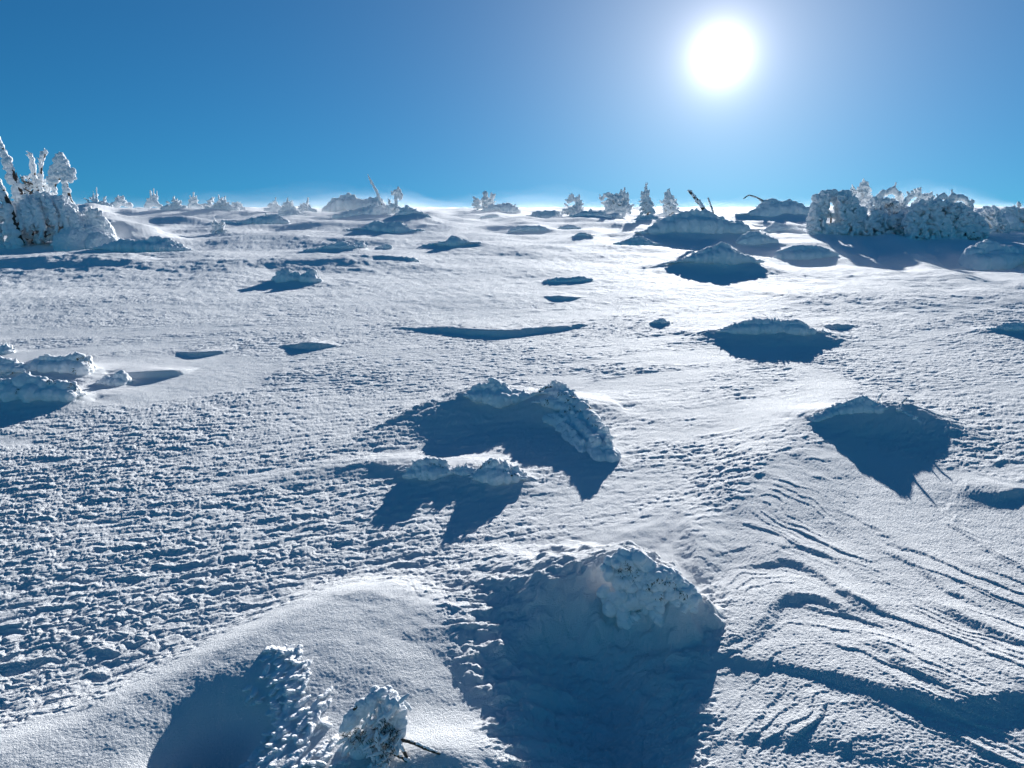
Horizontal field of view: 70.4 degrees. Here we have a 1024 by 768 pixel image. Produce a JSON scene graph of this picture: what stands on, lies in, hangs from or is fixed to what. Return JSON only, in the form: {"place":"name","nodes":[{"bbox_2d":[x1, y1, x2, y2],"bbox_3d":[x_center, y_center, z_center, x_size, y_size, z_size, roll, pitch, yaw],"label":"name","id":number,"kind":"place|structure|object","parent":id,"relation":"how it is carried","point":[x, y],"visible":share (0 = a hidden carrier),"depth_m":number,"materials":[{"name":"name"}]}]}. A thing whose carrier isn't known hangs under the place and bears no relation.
{"place":"outdoors","nodes":[
{"label":"outdoors","id":0,"kind":"place"},
{"bbox_2d":[0,203,1023,767],"bbox_3d":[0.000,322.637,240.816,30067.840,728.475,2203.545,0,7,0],"label":"snow ground","id":1,"kind":"structure","parent":0,"point":[208,503],"depth_m":3.81,"materials":[{"name":"white snow"}]},
{"bbox_2d":[0,342,14,353],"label":"snow mound","id":2,"kind":"object","parent":1,"relation":"on","point":[6,349],"visible":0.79,"depth_m":7.16,"materials":[{"name":"white snow"}]},
{"bbox_2d":[0,179,24,248],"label":"leaning tree","id":3,"kind":"object","parent":1,"relation":"on","point":[10,229],"visible":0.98,"depth_m":20.21,"materials":[{"name":"white plant"}]},
{"bbox_2d":[0,356,28,374],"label":"snow mound","id":4,"kind":"object","parent":1,"relation":"on","point":[10,366],"visible":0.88,"depth_m":6.14,"materials":[{"name":"white snow"}]},
{"bbox_2d":[0,137,35,243],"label":"leaning tree","id":5,"kind":"object","parent":1,"relation":"on","point":[11,178],"visible":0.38,"depth_m":20.86,"materials":[{"name":"white plant"}]},
{"bbox_2d":[25,151,38,191],"bbox_3d":[-14.183,-6.048,21.523,0.315,1.691,0.259,4,8,30],"label":"frosted stump","id":6,"kind":"object","parent":1,"relation":"on","point":[32,166],"visible":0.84,"depth_m":21.45,"materials":[{"name":"white plant"}]},
{"bbox_2d":[36,148,47,192],"bbox_3d":[-13.926,-6.092,21.536,0.374,1.776,0.318,0,7,0],"label":"frosted stump","id":7,"kind":"object","parent":1,"relation":"on","point":[40,174],"visible":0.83,"depth_m":21.47,"materials":[{"name":"white plant"}]},
{"bbox_2d":[0,371,86,402],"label":"snow mound","id":8,"kind":"object","parent":1,"relation":"on","point":[25,387],"visible":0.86,"depth_m":5.43,"materials":[{"name":"white snow"}]},
{"bbox_2d":[11,191,87,245],"bbox_3d":[-13.051,-4.662,20.771,2.913,1.714,1.300,0,7,0],"label":"frosted bush","id":9,"kind":"object","parent":1,"relation":"on","point":[45,216],"visible":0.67,"depth_m":20.33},
{"bbox_2d":[11,172,52,198],"bbox_3d":[-14.611,-5.796,22.194,1.521,1.348,0.733,0,7,0],"label":"frosted bush","id":10,"kind":"object","parent":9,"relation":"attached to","point":[27,185],"visible":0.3,"depth_m":22.03,"materials":[{"name":"white plant"}]},
{"bbox_2d":[24,352,95,375],"bbox_3d":[-3.936,-0.154,6.295,0.647,0.239,0.284,0,7,0],"label":"snow mound","id":11,"kind":"object","parent":1,"relation":"on","point":[77,363],"visible":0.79,"depth_m":6.24,"materials":[{"name":"white snow"}]},
{"bbox_2d":[45,152,76,204],"bbox_3d":[-12.940,-5.367,21.027,1.106,2.660,0.347,1,7,8],"label":"frosted tree","id":12,"kind":"object","parent":1,"relation":"on","point":[61,170],"visible":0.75,"depth_m":20.86,"materials":[{"name":"white plant"}]},
{"bbox_2d":[52,206,119,250],"bbox_3d":[-12.086,-4.168,20.688,1.700,1.849,1.515,-3,7,-25],"label":"snow-covered bush","id":13,"kind":"object","parent":1,"relation":"on","point":[99,229],"visible":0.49,"depth_m":20.22,"materials":[{"name":"white snow"}]},
{"bbox_2d":[84,187,112,206],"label":"frosted bush","id":14,"kind":"object","parent":1,"relation":"on","point":[95,200],"visible":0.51,"depth_m":48.81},
{"bbox_2d":[96,370,132,385],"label":"snow mound","id":15,"kind":"object","parent":1,"relation":"on","point":[120,377],"visible":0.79,"depth_m":6.00,"materials":[{"name":"white snow"}]},
{"bbox_2d":[110,195,132,207],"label":"frosted bush","id":16,"kind":"object","parent":1,"relation":"on","point":[119,201],"visible":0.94,"depth_m":52.63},
{"bbox_2d":[88,236,191,252],"bbox_3d":[-9.740,-3.592,18.959,2.650,0.584,0.841,0,7,0],"label":"snow mound","id":17,"kind":"object","parent":1,"relation":"on","point":[156,244],"visible":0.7,"depth_m":18.78,"materials":[{"name":"white snow"}]},
{"bbox_2d":[144,188,162,209],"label":"frosted bush","id":18,"kind":"object","parent":1,"relation":"on","point":[151,201],"visible":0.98,"depth_m":56.58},
{"bbox_2d":[160,196,186,210],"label":"frosted bush","id":19,"kind":"object","parent":1,"relation":"on","point":[175,204],"visible":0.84,"depth_m":49.74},
{"bbox_2d":[187,192,202,208],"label":"frosted bush","id":20,"kind":"object","parent":1,"relation":"on","point":[193,201],"visible":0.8,"depth_m":53.63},
{"bbox_2d":[200,197,213,208],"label":"frosted bush","id":21,"kind":"object","parent":1,"relation":"on","point":[209,203],"visible":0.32,"depth_m":57.49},
{"bbox_2d":[210,218,227,233],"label":"frosted bush","id":22,"kind":"object","parent":1,"relation":"on","point":[217,227],"visible":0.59,"depth_m":25.81,"materials":[{"name":"white plant"}]},
{"bbox_2d":[204,194,239,210],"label":"frosted bush","id":23,"kind":"object","parent":1,"relation":"on","point":[221,204],"visible":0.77,"depth_m":50.73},
{"bbox_2d":[231,202,245,209],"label":"frosted bush","id":24,"kind":"object","parent":1,"relation":"on","point":[239,205],"visible":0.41,"depth_m":54.66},
{"bbox_2d":[221,213,289,223],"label":"snow mound","id":25,"kind":"object","parent":1,"relation":"on","point":[271,219],"visible":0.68,"depth_m":33.54,"materials":[{"name":"white snow"}]},
{"bbox_2d":[264,197,280,211],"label":"frosted bush","id":26,"kind":"object","parent":1,"relation":"on","point":[273,206],"visible":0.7,"depth_m":58.46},
{"bbox_2d":[278,197,299,212],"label":"frosted bush","id":27,"kind":"object","parent":1,"relation":"on","point":[287,205],"visible":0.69,"depth_m":51.71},
{"bbox_2d":[278,209,307,215],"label":"snow mound","id":28,"kind":"object","parent":1,"relation":"on","point":[290,212],"visible":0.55,"depth_m":47.33,"materials":[{"name":"white snow"}]},
{"bbox_2d":[238,644,350,767],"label":"rime feathers","id":29,"kind":"object","parent":1,"relation":"on","point":[287,688],"visible":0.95,"depth_m":2.19},
{"bbox_2d":[271,268,321,282],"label":"snow mound","id":30,"kind":"object","parent":1,"relation":"on","point":[308,276],"visible":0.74,"depth_m":12.43,"materials":[{"name":"white snow"}]},
{"bbox_2d":[297,197,316,211],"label":"frosted bush","id":31,"kind":"object","parent":1,"relation":"on","point":[303,206],"visible":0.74,"depth_m":55.60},
{"bbox_2d":[303,241,357,250],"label":"snow mound","id":32,"kind":"object","parent":1,"relation":"on","point":[341,244],"visible":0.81,"depth_m":18.73,"materials":[{"name":"white snow"}]},
{"bbox_2d":[321,193,386,211],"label":"snow mound","id":33,"kind":"object","parent":1,"relation":"on","point":[348,201],"visible":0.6,"depth_m":57.96,"materials":[{"name":"white snow"}]},
{"bbox_2d":[350,241,367,247],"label":"snow mound","id":34,"kind":"object","parent":1,"relation":"on","point":[362,244],"visible":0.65,"depth_m":19.18,"materials":[{"name":"white snow"}]},
{"bbox_2d":[332,203,387,218],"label":"snow mound","id":35,"kind":"object","parent":1,"relation":"on","point":[373,209],"visible":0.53,"depth_m":43.62,"materials":[{"name":"white snow"}]},
{"bbox_2d":[368,175,381,206],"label":"frosted twig","id":36,"kind":"object","parent":1,"relation":"on","point":[377,194],"visible":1,"depth_m":42.91,"materials":[{"name":"white plant"}]},
{"bbox_2d":[343,220,424,232],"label":"snow mound","id":37,"kind":"object","parent":1,"relation":"on","point":[394,226],"visible":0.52,"depth_m":26.39,"materials":[{"name":"white snow"}]},
{"bbox_2d":[375,243,392,248],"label":"snow mound","id":38,"kind":"object","parent":1,"relation":"on","point":[386,245],"visible":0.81,"depth_m":19.89,"materials":[{"name":"white snow"}]},
{"bbox_2d":[336,685,440,767],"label":"pine sprig","id":39,"kind":"object","parent":1,"relation":"on","point":[378,737],"visible":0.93,"depth_m":2.03,"materials":[{"name":"white plant"}]},
{"bbox_2d":[385,186,402,215],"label":"frosted tree","id":40,"kind":"object","parent":1,"relation":"on","point":[394,207],"visible":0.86,"depth_m":40.95,"materials":[{"name":"white plant"}]},
{"bbox_2d":[401,256,419,261],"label":"snow mound","id":41,"kind":"object","parent":1,"relation":"on","point":[413,259],"visible":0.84,"depth_m":15.84,"materials":[{"name":"white snow"}]},
{"bbox_2d":[395,205,430,216],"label":"snow mound","id":42,"kind":"object","parent":1,"relation":"on","point":[406,209],"visible":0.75,"depth_m":33.63,"materials":[{"name":"white snow"}]},
{"bbox_2d":[402,456,453,479],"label":"snow mound","id":43,"kind":"object","parent":1,"relation":"on","point":[430,468],"visible":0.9,"depth_m":4.04,"materials":[{"name":"white snow"}]},
{"bbox_2d":[422,235,481,245],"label":"snow mound","id":44,"kind":"object","parent":1,"relation":"on","point":[451,240],"visible":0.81,"depth_m":19.98,"materials":[{"name":"white snow"}]},
{"bbox_2d":[452,462,477,475],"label":"snow mound","id":45,"kind":"object","parent":1,"relation":"on","point":[465,470],"visible":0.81,"depth_m":4.06,"materials":[{"name":"white snow"}]},
{"bbox_2d":[471,191,495,209],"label":"frosted bush","id":46,"kind":"object","parent":1,"relation":"on","point":[485,201],"visible":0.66,"depth_m":58.44,"materials":[{"name":"white plant"}]},
{"bbox_2d":[479,214,501,218],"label":"snow mound","id":47,"kind":"object","parent":1,"relation":"on","point":[491,216],"visible":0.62,"depth_m":43.59,"materials":[{"name":"white snow"}]},
{"bbox_2d":[469,458,526,485],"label":"snow mound","id":48,"kind":"object","parent":1,"relation":"on","point":[495,471],"visible":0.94,"depth_m":3.98,"materials":[{"name":"white snow"}]},
{"bbox_2d":[481,201,520,212],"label":"snow mound","id":49,"kind":"object","parent":1,"relation":"on","point":[507,207],"visible":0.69,"depth_m":56.45,"materials":[{"name":"white snow"}]},
{"bbox_2d":[508,225,547,231],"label":"snow mound","id":50,"kind":"object","parent":1,"relation":"on","point":[527,228],"visible":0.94,"depth_m":29.57,"materials":[{"name":"white snow"}]},
{"bbox_2d":[463,377,620,461],"bbox_3d":[0.319,0.213,4.998,0.640,0.449,1.459,-6,9,-41],"label":"snow mound","id":51,"kind":"object","parent":1,"relation":"on","point":[578,424],"visible":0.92,"depth_m":4.97,"materials":[{"name":"white snow"}]},
{"bbox_2d":[526,210,563,217],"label":"snow mound","id":52,"kind":"object","parent":1,"relation":"on","point":[545,214],"visible":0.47,"depth_m":42.99,"materials":[{"name":"white snow"}]},
{"bbox_2d":[543,276,592,282],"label":"snow mound","id":53,"kind":"object","parent":1,"relation":"on","point":[568,279],"visible":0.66,"depth_m":12.55,"materials":[{"name":"white snow"}]},
{"bbox_2d":[557,224,580,228],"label":"snow mound","id":54,"kind":"object","parent":1,"relation":"on","point":[567,226],"visible":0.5,"depth_m":31.23,"materials":[{"name":"white snow"}]},
{"bbox_2d":[561,192,584,214],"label":"frosted bush","id":55,"kind":"object","parent":1,"relation":"on","point":[577,207],"visible":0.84,"depth_m":50.71,"materials":[{"name":"white plant"}]},
{"bbox_2d":[572,232,594,236],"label":"snow mound","id":56,"kind":"object","parent":1,"relation":"on","point":[581,234],"visible":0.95,"depth_m":24.40,"materials":[{"name":"white snow"}]},
{"bbox_2d":[569,208,611,217],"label":"snow mound","id":57,"kind":"object","parent":1,"relation":"on","point":[595,213],"visible":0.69,"depth_m":41.80,"materials":[{"name":"white snow"}]},
{"bbox_2d":[608,213,623,218],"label":"snow mound","id":58,"kind":"object","parent":1,"relation":"on","point":[617,215],"visible":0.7,"depth_m":42.33,"materials":[{"name":"white snow"}]},
{"bbox_2d":[599,187,634,216],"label":"frosted bush","id":59,"kind":"object","parent":1,"relation":"on","point":[616,203],"visible":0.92,"depth_m":44.68,"materials":[{"name":"white plant"}]},
{"bbox_2d":[613,235,660,245],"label":"snow mound","id":60,"kind":"object","parent":1,"relation":"on","point":[638,240],"visible":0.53,"depth_m":21.16,"materials":[{"name":"white snow"}]},
{"bbox_2d":[632,213,659,219],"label":"snow mound","id":61,"kind":"object","parent":1,"relation":"on","point":[650,216],"visible":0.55,"depth_m":38.79,"materials":[{"name":"white snow"}]},
{"bbox_2d":[639,182,655,214],"bbox_3d":[7.259,-9.883,39.021,0.948,1.904,0.883,0,7,0],"label":"frosted conifer","id":62,"kind":"object","parent":1,"relation":"on","point":[646,204],"visible":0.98,"depth_m":38.96,"materials":[{"name":"white plant"}]},
{"bbox_2d":[596,547,702,629],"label":"rime crag","id":63,"kind":"structure","parent":1,"relation":"on","point":[643,582],"depth_m":2.63,"materials":[{"name":"white"}]},
{"bbox_2d":[649,318,669,323],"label":"snow mound","id":64,"kind":"object","parent":1,"relation":"on","point":[662,320],"visible":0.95,"depth_m":8.60,"materials":[{"name":"white snow"}]},
{"bbox_2d":[656,188,680,215],"bbox_3d":[8.688,-9.962,40.058,1.440,1.699,1.155,0,7,0],"label":"frosted conifer","id":65,"kind":"object","parent":1,"relation":"on","point":[670,205],"visible":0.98,"depth_m":39.97,"materials":[{"name":"white plant"}]},
{"bbox_2d":[634,190,763,233],"bbox_3d":[6.446,-5.804,24.922,4.434,1.772,1.708,0,7,0],"label":"snow mound","id":66,"kind":"object","parent":1,"relation":"on","point":[703,220],"visible":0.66,"depth_m":24.56,"materials":[{"name":"white snow"}]},
{"bbox_2d":[666,242,764,264],"bbox_3d":[4.098,-2.583,14.586,1.999,0.590,0.840,0,7,0],"label":"snow mound","id":67,"kind":"object","parent":1,"relation":"on","point":[722,253],"visible":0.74,"depth_m":14.43,"materials":[{"name":"white snow"}]},
{"bbox_2d":[736,231,778,244],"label":"snow mound","id":68,"kind":"object","parent":1,"relation":"on","point":[752,238],"visible":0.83,"depth_m":22.00,"materials":[{"name":"white snow"}]},
{"bbox_2d":[708,317,827,335],"bbox_3d":[2.799,-0.589,7.853,1.355,0.286,0.302,0,7,0],"label":"snow mound","id":69,"kind":"object","parent":1,"relation":"on","point":[755,326],"visible":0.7,"depth_m":7.78,"materials":[{"name":"white snow"}]},
{"bbox_2d":[735,194,809,215],"bbox_3d":[14.450,-9.545,39.542,4.412,1.586,2.024,0,7,0],"label":"snow mound","id":70,"kind":"object","parent":1,"relation":"on","point":[771,207],"visible":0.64,"depth_m":38.99,"materials":[{"name":"white snow"}]},
{"bbox_2d":[761,222,805,232],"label":"snow mound","id":71,"kind":"object","parent":1,"relation":"on","point":[775,226],"visible":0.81,"depth_m":27.17,"materials":[{"name":"white snow"}]},
{"bbox_2d":[773,245,838,259],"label":"snow mound","id":72,"kind":"object","parent":1,"relation":"on","point":[801,252],"visible":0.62,"depth_m":19.27,"materials":[{"name":"white snow"}]},
{"bbox_2d":[805,189,869,235],"bbox_3d":[12.019,-6.160,26.433,2.659,1.874,1.182,0,7,0],"label":"frosted shrub","id":73,"kind":"object","parent":1,"relation":"on","point":[849,215],"visible":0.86,"depth_m":26.13,"materials":[{"name":"white plant"}]},
{"bbox_2d":[850,178,872,213],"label":"frosted shrub","id":74,"kind":"object","parent":1,"relation":"on","point":[863,193],"visible":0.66,"depth_m":27.72,"materials":[{"name":"white plant"}]},
{"bbox_2d":[809,393,920,421],"bbox_3d":[2.480,0.235,4.920,0.938,0.334,0.269,1,7,5],"label":"snow mound","id":75,"kind":"object","parent":1,"relation":"on","point":[862,404],"visible":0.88,"depth_m":4.92,"materials":[{"name":"white snow"}]},
{"bbox_2d":[863,205,908,235],"bbox_3d":[13.651,-5.721,25.976,2.196,1.337,1.099,0,7,0],"label":"frosted shrub","id":76,"kind":"object","parent":1,"relation":"on","point":[877,222],"visible":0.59,"depth_m":25.73,"materials":[{"name":"white plant"}]},
{"bbox_2d":[864,182,907,215],"bbox_3d":[14.225,-6.632,27.403,1.976,1.920,1.229,0,7,0],"label":"frosted shrub","id":77,"kind":"object","parent":1,"relation":"on","point":[893,205],"visible":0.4,"depth_m":27.17,"materials":[{"name":"white plant"}]},
{"bbox_2d":[901,187,934,210],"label":"frosted shrub","id":78,"kind":"object","parent":1,"relation":"on","point":[917,193],"visible":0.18,"depth_m":26.82,"materials":[{"name":"white plant"}]},
{"bbox_2d":[901,189,992,239],"bbox_3d":[15.029,-5.684,24.993,3.504,1.975,1.399,0,7,0],"label":"frosted shrub","id":79,"kind":"object","parent":1,"relation":"on","point":[937,217],"visible":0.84,"depth_m":24.53,"materials":[{"name":"white plant"}]},
{"bbox_2d":[958,239,1023,269],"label":"snow mound","id":80,"kind":"object","parent":1,"relation":"on","point":[986,254],"visible":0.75,"depth_m":18.02,"materials":[{"name":"white snow"}]},
{"bbox_2d":[979,205,1009,232],"bbox_3d":[17.476,-5.907,26.460,1.704,1.301,1.050,0,7,0],"label":"frosted shrub","id":81,"kind":"object","parent":1,"relation":"on","point":[996,220],"visible":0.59,"depth_m":26.17,"materials":[{"name":"white plant"}]},
{"bbox_2d":[974,205,1023,230],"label":"snow mound","id":82,"kind":"object","parent":1,"relation":"on","point":[1015,223],"visible":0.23,"depth_m":28.77,"materials":[{"name":"white snow"}]},
{"bbox_2d":[985,322,1023,330],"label":"snow mound","id":83,"kind":"object","parent":1,"relation":"on","point":[1007,326],"visible":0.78,"depth_m":8.15,"materials":[{"name":"white snow"}]},
{"bbox_2d":[1000,202,1023,230],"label":"frosted shrub","id":84,"kind":"object","parent":1,"relation":"on","point":[1015,211],"visible":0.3,"depth_m":29.95,"materials":[{"name":"white plant"}]},
{"bbox_2d":[0,0,1023,207],"label":"sky","id":85,"kind":"structure","parent":0,"point":[251,103],"materials":[{"name":"blue"}]}
]}

